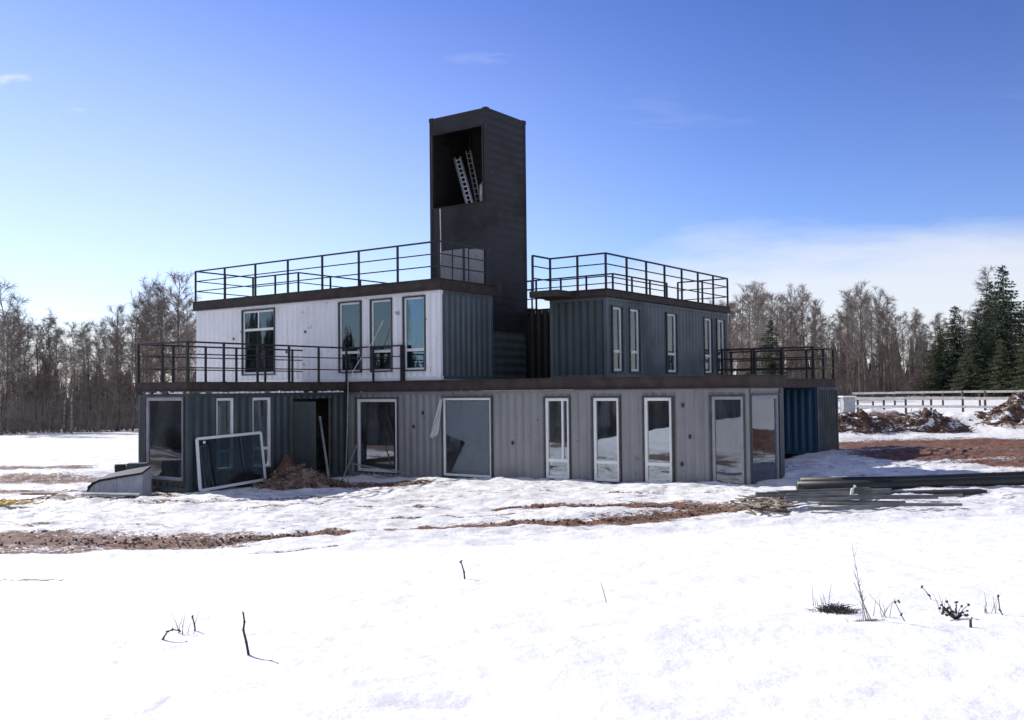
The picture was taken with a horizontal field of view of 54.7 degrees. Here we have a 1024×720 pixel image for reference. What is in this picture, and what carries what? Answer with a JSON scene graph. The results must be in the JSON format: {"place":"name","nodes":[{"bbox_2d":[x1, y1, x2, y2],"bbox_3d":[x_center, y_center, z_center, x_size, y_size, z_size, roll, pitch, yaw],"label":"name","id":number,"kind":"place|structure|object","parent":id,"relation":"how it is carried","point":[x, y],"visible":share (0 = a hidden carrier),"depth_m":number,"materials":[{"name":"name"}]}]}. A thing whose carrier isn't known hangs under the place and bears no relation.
{"place":"outdoors","nodes":[
{"label":"outdoors","id":0,"kind":"place"},
{"bbox_2d":[0,394,1023,719],"bbox_3d":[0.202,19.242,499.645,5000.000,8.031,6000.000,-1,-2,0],"label":"snow ground","id":1,"kind":"structure","parent":0,"point":[378,608],"depth_m":9.42,"materials":[{"name":"snow"}]},
{"bbox_2d":[0,314,21,417],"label":"birch tree","id":2,"kind":"object","parent":1,"relation":"on","point":[4,379],"visible":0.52,"depth_m":84.69,"materials":[{"name":"brown plant"}]},
{"bbox_2d":[0,276,33,434],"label":"birch tree","id":3,"kind":"object","parent":1,"relation":"on","point":[2,335],"visible":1,"depth_m":80.12,"materials":[{"name":"brown plant"}]},
{"bbox_2d":[2,305,35,428],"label":"birch tree","id":4,"kind":"object","parent":1,"relation":"on","point":[13,344],"visible":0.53,"depth_m":85.77,"materials":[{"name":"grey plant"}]},
{"bbox_2d":[0,291,44,431],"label":"birch tree","id":5,"kind":"object","parent":1,"relation":"on","point":[21,302],"visible":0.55,"depth_m":87.09,"materials":[{"name":"brown plant"}]},
{"bbox_2d":[0,314,45,431],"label":"birch tree","id":6,"kind":"object","parent":1,"relation":"on","point":[25,367],"visible":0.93,"depth_m":85.02,"materials":[{"name":"brown plant"}]},
{"bbox_2d":[20,321,56,429],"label":"birch tree","id":7,"kind":"object","parent":1,"relation":"on","point":[34,372],"visible":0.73,"depth_m":88.72,"materials":[{"name":"brown plant"}]},
{"bbox_2d":[28,337,56,427],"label":"birch tree","id":8,"kind":"object","parent":1,"relation":"on","point":[45,365],"visible":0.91,"depth_m":88.22,"materials":[{"name":"brown plant"}]},
{"bbox_2d":[38,309,63,409],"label":"birch tree","id":9,"kind":"object","parent":1,"relation":"on","point":[49,337],"visible":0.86,"depth_m":89.19,"materials":[{"name":"brown plant"}]},
{"bbox_2d":[40,325,71,428],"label":"birch tree","id":10,"kind":"object","parent":1,"relation":"on","point":[55,348],"visible":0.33,"depth_m":91.79,"materials":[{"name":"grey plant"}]},
{"bbox_2d":[48,328,81,432],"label":"birch tree","id":11,"kind":"object","parent":1,"relation":"on","point":[60,333],"visible":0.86,"depth_m":81.94,"materials":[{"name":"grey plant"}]},
{"bbox_2d":[56,320,93,433],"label":"birch tree","id":12,"kind":"object","parent":1,"relation":"on","point":[74,358],"visible":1,"depth_m":80.11,"materials":[{"name":"brown plant"}]},
{"bbox_2d":[71,318,114,430],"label":"birch tree","id":13,"kind":"object","parent":1,"relation":"on","point":[88,345],"visible":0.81,"depth_m":85.21,"materials":[{"name":"brown plant"}]},
{"bbox_2d":[83,317,120,429],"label":"birch tree","id":14,"kind":"object","parent":1,"relation":"on","point":[99,354],"visible":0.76,"depth_m":86.83,"materials":[{"name":"brown plant"}]},
{"bbox_2d":[1,387,208,433],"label":"undergrowth","id":15,"kind":"object","parent":1,"relation":"on","point":[108,421],"visible":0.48,"depth_m":85.00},
{"bbox_2d":[92,302,130,396],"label":"birch tree","id":16,"kind":"object","parent":1,"relation":"on","point":[120,307],"visible":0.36,"depth_m":101.54,"materials":[{"name":"brown plant"}]},
{"bbox_2d":[101,310,131,414],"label":"birch tree","id":17,"kind":"object","parent":1,"relation":"on","point":[121,332],"visible":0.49,"depth_m":98.50,"materials":[{"name":"brown plant"}]},
{"bbox_2d":[101,329,133,430],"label":"birch tree","id":18,"kind":"object","parent":1,"relation":"on","point":[118,372],"visible":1,"depth_m":82.91,"materials":[{"name":"brown plant"}]},
{"bbox_2d":[86,466,150,495],"bbox_3d":[-11.077,3.547,27.938,1.520,1.030,1.068,0,-2,-6],"label":"sheet stack","id":19,"kind":"object","parent":1,"relation":"on","point":[136,480],"visible":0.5,"depth_m":27.51,"materials":[{"name":"metal"}]},
{"bbox_2d":[105,289,157,430],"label":"birch tree","id":20,"kind":"object","parent":1,"relation":"on","point":[132,350],"visible":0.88,"depth_m":82.62,"materials":[{"name":"brown plant"}]},
{"bbox_2d":[127,297,164,392],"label":"birch tree","id":21,"kind":"object","parent":1,"relation":"on","point":[144,336],"visible":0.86,"depth_m":82.86,"materials":[{"name":"brown plant"}]},
{"bbox_2d":[126,313,167,393],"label":"birch tree","id":22,"kind":"object","parent":1,"relation":"on","point":[143,375],"visible":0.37,"depth_m":86.44,"materials":[{"name":"brown plant"}]},
{"bbox_2d":[132,292,171,392],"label":"birch tree","id":23,"kind":"object","parent":1,"relation":"on","point":[147,305],"visible":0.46,"depth_m":87.61,"materials":[{"name":"brown plant"}]},
{"bbox_2d":[146,277,176,393],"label":"birch tree","id":24,"kind":"object","parent":1,"relation":"on","point":[159,309],"visible":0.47,"depth_m":90.38,"materials":[{"name":"brown plant"}]},
{"bbox_2d":[147,279,176,380],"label":"birch tree","id":25,"kind":"object","parent":1,"relation":"on","point":[162,327],"visible":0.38,"depth_m":91.50,"materials":[{"name":"brown plant"}]},
{"bbox_2d":[155,296,195,381],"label":"birch tree","id":26,"kind":"object","parent":1,"relation":"on","point":[173,335],"visible":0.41,"depth_m":89.67,"materials":[{"name":"brown plant"}]},
{"bbox_2d":[153,267,201,393],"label":"birch tree","id":27,"kind":"object","parent":1,"relation":"on","point":[187,335],"visible":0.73,"depth_m":78.14,"materials":[{"name":"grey plant"}]},
{"bbox_2d":[3,368,408,406],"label":"forest","id":28,"kind":"object","parent":1,"relation":"on","point":[106,389],"visible":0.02,"depth_m":171.24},
{"bbox_2d":[195,431,266,491],"bbox_3d":[-8.506,3.054,30.069,0.210,1.680,2.482,-2,-2,36],"label":"glazed frame","id":29,"kind":"object","parent":1,"relation":"on","point":[197,439],"visible":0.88,"depth_m":29.85,"materials":[{"name":"white plastic"}]},
{"bbox_2d":[262,455,298,483],"bbox_3d":[-7.140,3.614,31.507,1.819,1.202,1.720,-1,-2,0],"label":"soil heap","id":30,"kind":"object","parent":1,"relation":"on","point":[286,462],"visible":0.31,"depth_m":31.32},
{"bbox_2d":[247,463,349,489],"bbox_3d":[-6.572,3.681,30.420,3.185,1.024,2.158,-1,-2,0],"label":"bark pile","id":31,"kind":"object","parent":1,"relation":"on","point":[302,477],"visible":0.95,"depth_m":29.99,"materials":[{"name":"brown wood"}]},
{"bbox_2d":[0,503,752,550],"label":"soil clods","id":32,"kind":"object","parent":1,"relation":"on","point":[306,532],"visible":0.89,"depth_m":20.43,"materials":[{"name":"brown soil"}]},
{"bbox_2d":[132,106,838,492],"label":"container house","id":33,"kind":"structure","parent":1,"relation":"on","point":[592,384],"depth_m":33.28,"materials":[{"name":"grey paint"}]},
{"bbox_2d":[144,396,184,482],"bbox_3d":[-10.411,2.358,29.713,1.960,2.570,0.130,-2,-2,36],"label":"window","id":34,"kind":"structure","parent":33,"relation":"in","point":[164,416],"depth_m":29.73,"materials":[{"name":"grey glass"}]},
{"bbox_2d":[216,398,232,470],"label":"window","id":35,"kind":"structure","parent":33,"relation":"in","point":[230,450],"depth_m":30.28,"materials":[{"name":"white plastic"}]},
{"bbox_2d":[241,308,274,375],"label":"window","id":36,"kind":"structure","parent":33,"relation":"in","point":[257,325],"depth_m":37.43,"materials":[{"name":"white glass"}]},
{"bbox_2d":[253,397,270,467],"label":"window","id":37,"kind":"structure","parent":33,"relation":"in","point":[268,447],"depth_m":31.56,"materials":[{"name":"white plastic"}]},
{"bbox_2d":[293,402,315,470],"bbox_3d":[-6.784,2.574,32.279,0.862,2.420,0.015,-1,-2,13],"label":"door","id":38,"kind":"structure","parent":33,"relation":"in","point":[304,413],"depth_m":32.27,"materials":[{"name":"green paint"}]},
{"bbox_2d":[338,300,361,372],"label":"window","id":39,"kind":"structure","parent":33,"relation":"in","point":[349,313],"depth_m":34.58,"materials":[{"name":"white glass"}]},
{"bbox_2d":[355,397,398,474],"bbox_3d":[-4.548,2.548,33.499,1.950,2.560,0.130,-2,-2,36],"label":"window","id":40,"kind":"structure","parent":33,"relation":"in","point":[376,418],"depth_m":33.52,"materials":[{"name":"white glass"}]},
{"bbox_2d":[369,298,392,371],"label":"window","id":41,"kind":"structure","parent":33,"relation":"in","point":[380,310],"depth_m":33.72,"materials":[{"name":"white glass"}]},
{"bbox_2d":[402,295,425,370],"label":"window","id":42,"kind":"structure","parent":33,"relation":"in","point":[412,315],"depth_m":32.89,"materials":[{"name":"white glass"}]},
{"bbox_2d":[454,156,473,203],"bbox_3d":[-1.771,-6.552,36.412,0.166,2.083,1.447,0,-2,-28],"label":"ladder","id":43,"kind":"object","parent":33,"relation":"on","point":[462,182],"visible":0.86,"depth_m":36.41,"materials":[{"name":"metal"}]},
{"bbox_2d":[441,396,493,477],"bbox_3d":[-1.406,2.435,31.240,2.030,2.580,0.130,-2,-2,36],"label":"window","id":44,"kind":"structure","parent":33,"relation":"in","point":[443,398],"depth_m":31.46,"materials":[{"name":"white plastic"}]},
{"bbox_2d":[543,396,571,479],"bbox_3d":[1.357,2.316,29.256,0.940,2.480,0.130,-2,-2,36],"label":"window","id":45,"kind":"structure","parent":33,"relation":"in","point":[546,431],"depth_m":29.22,"materials":[{"name":"white plastic"}]},
{"bbox_2d":[591,396,621,483],"bbox_3d":[2.708,2.272,28.285,0.950,2.480,0.130,-2,-2,36],"label":"window","id":46,"kind":"structure","parent":33,"relation":"in","point":[594,431],"depth_m":28.34,"materials":[{"name":"white plastic"}]},
{"bbox_2d":[611,305,624,372],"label":"window","id":47,"kind":"structure","parent":33,"relation":"in","point":[617,312],"depth_m":32.62,"materials":[{"name":"white plastic"}]},
{"bbox_2d":[629,307,641,372],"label":"window","id":48,"kind":"structure","parent":33,"relation":"in","point":[635,353],"depth_m":33.59,"materials":[{"name":"white plastic"}]},
{"bbox_2d":[642,396,674,482],"bbox_3d":[4.048,2.228,27.322,0.950,2.480,0.130,-2,-2,36],"label":"window","id":49,"kind":"structure","parent":33,"relation":"in","point":[645,428],"depth_m":27.40,"materials":[{"name":"white plastic"}]},
{"bbox_2d":[665,312,678,373],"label":"window","id":50,"kind":"structure","parent":33,"relation":"in","point":[671,328],"depth_m":35.83,"materials":[{"name":"white plastic"}]},
{"bbox_2d":[703,316,713,373],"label":"window","id":51,"kind":"structure","parent":33,"relation":"in","point":[707,323],"depth_m":38.37,"materials":[{"name":"white plastic"}]},
{"bbox_2d":[716,318,726,373],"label":"window","id":52,"kind":"structure","parent":33,"relation":"in","point":[720,323],"depth_m":39.28,"materials":[{"name":"white plastic"}]},
{"bbox_2d":[709,394,745,484],"bbox_3d":[5.709,2.204,26.126,1.000,2.580,0.130,-2,-2,36],"label":"window","id":53,"kind":"structure","parent":33,"relation":"in","point":[712,405],"depth_m":26.32,"materials":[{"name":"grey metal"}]},
{"bbox_2d":[751,393,781,483],"bbox_3d":[6.805,2.199,26.670,0.130,2.600,2.070,-2,-2,36],"label":"window","id":54,"kind":"structure","parent":33,"relation":"in","point":[765,407],"depth_m":26.80,"materials":[{"name":"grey glass"}]},
{"bbox_2d":[721,301,744,374],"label":"birch tree","id":55,"kind":"object","parent":1,"relation":"on","point":[729,328],"visible":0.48,"depth_m":92.21,"materials":[{"name":"brown plant"}]},
{"bbox_2d":[728,292,758,374],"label":"birch tree","id":56,"kind":"object","parent":1,"relation":"on","point":[744,326],"visible":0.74,"depth_m":88.01,"materials":[{"name":"brown plant"}]},
{"bbox_2d":[733,282,763,373],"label":"birch tree","id":57,"kind":"object","parent":1,"relation":"on","point":[746,290],"visible":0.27,"depth_m":105.13,"materials":[{"name":"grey plant"}]},
{"bbox_2d":[718,494,797,515],"bbox_3d":[5.174,3.012,20.447,1.536,0.358,1.964,-2,-2,30],"label":"scrap pile","id":58,"kind":"object","parent":1,"relation":"on","point":[763,504],"visible":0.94,"depth_m":20.20,"materials":[{"name":"brown wood"}]},
{"bbox_2d":[733,282,783,373],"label":"birch tree","id":59,"kind":"object","parent":1,"relation":"on","point":[759,328],"visible":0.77,"depth_m":84.16,"materials":[{"name":"brown plant"}]},
{"bbox_2d":[757,320,792,387],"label":"spruce tree","id":60,"kind":"object","parent":1,"relation":"on","point":[771,364],"visible":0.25,"depth_m":73.91,"materials":[{"name":"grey plant"}]},
{"bbox_2d":[761,294,799,374],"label":"birch tree","id":61,"kind":"object","parent":1,"relation":"on","point":[777,321],"visible":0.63,"depth_m":87.98,"materials":[{"name":"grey plant"}]},
{"bbox_2d":[774,305,797,374],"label":"birch tree","id":62,"kind":"object","parent":1,"relation":"on","point":[786,331],"visible":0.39,"depth_m":94.05,"materials":[{"name":"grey plant"}]},
{"bbox_2d":[784,305,810,378],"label":"birch tree","id":63,"kind":"object","parent":1,"relation":"on","point":[798,327],"visible":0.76,"depth_m":93.19,"materials":[{"name":"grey plant"}]},
{"bbox_2d":[590,335,1021,389],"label":"forest","id":64,"kind":"object","parent":1,"relation":"on","point":[875,367],"visible":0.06,"depth_m":169.13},
{"bbox_2d":[789,284,825,377],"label":"birch tree","id":65,"kind":"object","parent":1,"relation":"on","point":[803,300],"visible":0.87,"depth_m":92.54,"materials":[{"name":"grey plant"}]},
{"bbox_2d":[808,301,831,376],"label":"birch tree","id":66,"kind":"object","parent":1,"relation":"on","point":[822,327],"visible":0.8,"depth_m":94.23,"materials":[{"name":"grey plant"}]},
{"bbox_2d":[819,312,842,378],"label":"birch tree","id":67,"kind":"object","parent":1,"relation":"on","point":[829,338],"visible":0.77,"depth_m":95.29,"materials":[{"name":"brown plant"}]},
{"bbox_2d":[805,602,864,614],"bbox_3d":[2.593,1.988,7.894,0.475,0.090,0.355,-1,-2,0],"label":"dry weed","id":68,"kind":"object","parent":1,"relation":"on","point":[835,608],"visible":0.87,"depth_m":7.87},
{"bbox_2d":[787,489,889,494],"bbox_3d":[6.910,2.814,20.967,2.216,0.138,0.080,0,-2,-4],"label":"steel bar","id":69,"kind":"object","parent":1,"relation":"on","point":[848,492],"visible":0.76,"depth_m":20.94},
{"bbox_2d":[778,487,870,493],"bbox_3d":[6.632,2.772,21.029,1.950,0.111,0.060,-1,-2,1],"label":"steel bar","id":70,"kind":"object","parent":69,"relation":"on","point":[813,490],"visible":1,"depth_m":21.00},
{"bbox_2d":[779,499,905,502],"bbox_3d":[6.808,2.912,20.443,2.521,0.092,0.050,-1,-2,8],"label":"steel bar","id":71,"kind":"object","parent":1,"relation":"on","point":[873,501],"visible":0.53,"depth_m":20.36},
{"bbox_2d":[784,496,835,498],"bbox_3d":[6.801,2.837,20.468,2.492,0.107,0.060,0,-2,-10],"label":"steel bar","id":72,"kind":"object","parent":71,"relation":"on","point":[793,497],"visible":0.42,"depth_m":20.27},
{"bbox_2d":[755,494,925,497],"bbox_3d":[6.703,2.780,20.247,3.356,0.061,0.050,-1,-2,9],"label":"steel bar","id":73,"kind":"object","parent":72,"relation":"on","point":[783,495],"visible":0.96,"depth_m":20.25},
{"bbox_2d":[828,316,858,394],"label":"birch tree","id":74,"kind":"object","parent":1,"relation":"on","point":[840,348],"visible":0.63,"depth_m":94.80,"materials":[{"name":"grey plant"}]},
{"bbox_2d":[838,396,855,412],"bbox_3d":[20.304,2.863,59.934,0.840,1.380,0.720,0,-2,-6],"label":"utility box","id":75,"kind":"object","parent":1,"relation":"on","point":[847,403],"visible":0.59,"depth_m":59.63,"materials":[{"name":"grey metal"}]},
{"bbox_2d":[837,295,862,393],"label":"birch tree","id":76,"kind":"object","parent":1,"relation":"on","point":[847,321],"visible":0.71,"depth_m":89.29,"materials":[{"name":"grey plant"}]},
{"bbox_2d":[836,294,865,395],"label":"birch tree","id":77,"kind":"object","parent":1,"relation":"on","point":[851,339],"visible":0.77,"depth_m":88.75,"materials":[{"name":"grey plant"}]},
{"bbox_2d":[836,279,884,396],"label":"birch tree","id":78,"kind":"object","parent":1,"relation":"on","point":[855,322],"visible":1,"depth_m":85.97,"materials":[{"name":"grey plant"}]},
{"bbox_2d":[807,503,915,509],"bbox_3d":[6.901,2.893,19.545,2.148,0.109,0.050,-1,-2,-1],"label":"steel bar","id":79,"kind":"object","parent":1,"relation":"on","point":[860,506],"visible":1,"depth_m":19.52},
{"bbox_2d":[853,296,877,396],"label":"birch tree","id":80,"kind":"object","parent":1,"relation":"on","point":[863,346],"visible":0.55,"depth_m":88.49,"materials":[{"name":"brown plant"}]},
{"bbox_2d":[785,494,962,501],"bbox_3d":[7.354,2.791,20.073,3.759,0.076,0.053,0,-2,-6],"label":"steel bar","id":81,"kind":"object","parent":1,"relation":"on","point":[859,498],"visible":1,"depth_m":20.01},
{"bbox_2d":[838,409,910,434],"bbox_3d":[15.633,2.895,45.191,5.552,1.361,2.361,-1,-2,0],"label":"earth mound","id":82,"kind":"object","parent":1,"relation":"on","point":[862,421],"visible":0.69,"depth_m":44.72,"materials":[{"name":"brown soil"}]},
{"bbox_2d":[867,304,889,396],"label":"birch tree","id":83,"kind":"object","parent":1,"relation":"on","point":[879,335],"visible":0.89,"depth_m":89.16,"materials":[{"name":"brown plant"}]},
{"bbox_2d":[870,306,892,395],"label":"birch tree","id":84,"kind":"object","parent":1,"relation":"on","point":[882,341],"visible":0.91,"depth_m":89.24,"materials":[{"name":"brown plant"}]},
{"bbox_2d":[741,362,1023,398],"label":"undergrowth","id":85,"kind":"object","parent":1,"relation":"on","point":[901,385],"visible":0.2,"depth_m":91.61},
{"bbox_2d":[823,503,961,505],"bbox_3d":[7.580,2.874,19.719,2.797,0.098,0.050,-1,-2,-2],"label":"steel bar","id":86,"kind":"object","parent":1,"relation":"on","point":[917,504],"visible":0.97,"depth_m":19.70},
{"bbox_2d":[881,314,912,396],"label":"birch tree","id":87,"kind":"object","parent":1,"relation":"on","point":[895,350],"visible":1,"depth_m":88.06,"materials":[{"name":"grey plant"}]},
{"bbox_2d":[900,317,919,394],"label":"birch tree","id":88,"kind":"object","parent":1,"relation":"on","point":[911,338],"visible":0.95,"depth_m":89.23,"materials":[{"name":"brown plant"}]},
{"bbox_2d":[796,475,1023,489],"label":"drain pipe","id":89,"kind":"object","parent":1,"relation":"on","point":[1013,480],"visible":0.84,"depth_m":23.55,"materials":[{"name":"black plastic"}]},
{"bbox_2d":[799,471,1023,480],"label":"drain pipe","id":90,"kind":"object","parent":1,"relation":"on","point":[909,477],"visible":0.44,"depth_m":24.00,"materials":[{"name":"black plastic"}]},
{"bbox_2d":[849,489,986,495],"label":"steel beam","id":91,"kind":"structure","parent":1,"relation":"on","point":[964,492],"depth_m":22.55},
{"bbox_2d":[907,312,933,390],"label":"birch tree","id":92,"kind":"object","parent":1,"relation":"on","point":[920,337],"visible":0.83,"depth_m":90.43,"materials":[{"name":"brown plant"}]},
{"bbox_2d":[886,407,976,433],"bbox_3d":[19.277,2.875,45.519,4.090,1.406,2.396,-1,-2,0],"label":"earth mound","id":93,"kind":"object","parent":1,"relation":"on","point":[925,420],"visible":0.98,"depth_m":45.08,"materials":[{"name":"brown soil"}]},
{"bbox_2d":[855,391,1009,413],"bbox_3d":[26.354,2.821,60.927,11.320,1.790,0.376,-2,-2,37],"label":"paddock fence","id":94,"kind":"object","parent":1,"relation":"on","point":[930,406],"visible":0.66,"depth_m":61.40,"materials":[{"name":"grey wood"}]},
{"bbox_2d":[914,325,951,395],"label":"spruce tree","id":95,"kind":"object","parent":1,"relation":"on","point":[937,355],"visible":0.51,"depth_m":87.80,"materials":[{"name":"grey plant"}]},
{"bbox_2d":[852,389,1023,405],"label":"paddock fence","id":96,"kind":"object","parent":1,"relation":"on","point":[979,392],"visible":0.59,"depth_m":70.18,"materials":[{"name":"grey wood"}]},
{"bbox_2d":[924,304,972,395],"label":"spruce tree","id":97,"kind":"object","parent":1,"relation":"on","point":[954,350],"visible":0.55,"depth_m":85.88,"materials":[{"name":"green plant"}]},
{"bbox_2d":[938,600,969,618],"bbox_3d":[3.374,1.903,7.525,0.237,0.160,0.106,0,-2,-6],"label":"dry weed","id":98,"kind":"object","parent":1,"relation":"on","point":[951,614],"visible":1,"depth_m":7.53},
{"bbox_2d":[944,347,992,396],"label":"spruce tree","id":99,"kind":"object","parent":1,"relation":"on","point":[966,383],"visible":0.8,"depth_m":79.79,"materials":[{"name":"green plant"}]},
{"bbox_2d":[948,306,998,396],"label":"spruce tree","id":100,"kind":"object","parent":1,"relation":"on","point":[977,353],"visible":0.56,"depth_m":82.77,"materials":[{"name":"green plant"}]},
{"bbox_2d":[966,264,996,333],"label":"birch tree","id":101,"kind":"object","parent":1,"relation":"on","point":[984,282],"visible":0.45,"depth_m":100.27,"materials":[{"name":"brown plant"}]},
{"bbox_2d":[968,281,1015,377],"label":"spruce tree","id":102,"kind":"object","parent":1,"relation":"on","point":[990,284],"visible":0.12,"depth_m":90.08,"materials":[{"name":"green plant"}]},
{"bbox_2d":[973,264,1023,395],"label":"spruce tree","id":103,"kind":"object","parent":1,"relation":"on","point":[1005,320],"visible":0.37,"depth_m":83.85,"materials":[{"name":"green plant"}]},
{"bbox_2d":[974,391,1023,426],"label":"earth mound","id":104,"kind":"object","parent":1,"relation":"on","point":[1010,410],"visible":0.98,"depth_m":45.87,"materials":[{"name":"brown soil"}]},
{"bbox_2d":[980,339,1018,396],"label":"spruce tree","id":105,"kind":"object","parent":1,"relation":"on","point":[999,374],"visible":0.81,"depth_m":77.77,"materials":[{"name":"green plant"}]},
{"bbox_2d":[1000,332,1023,395],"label":"spruce tree","id":106,"kind":"object","parent":1,"relation":"on","point":[1019,381],"visible":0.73,"depth_m":76.18,"materials":[{"name":"green plant"}]},
{"bbox_2d":[0,0,1023,395],"label":"sky","id":107,"kind":"structure","parent":0,"point":[828,146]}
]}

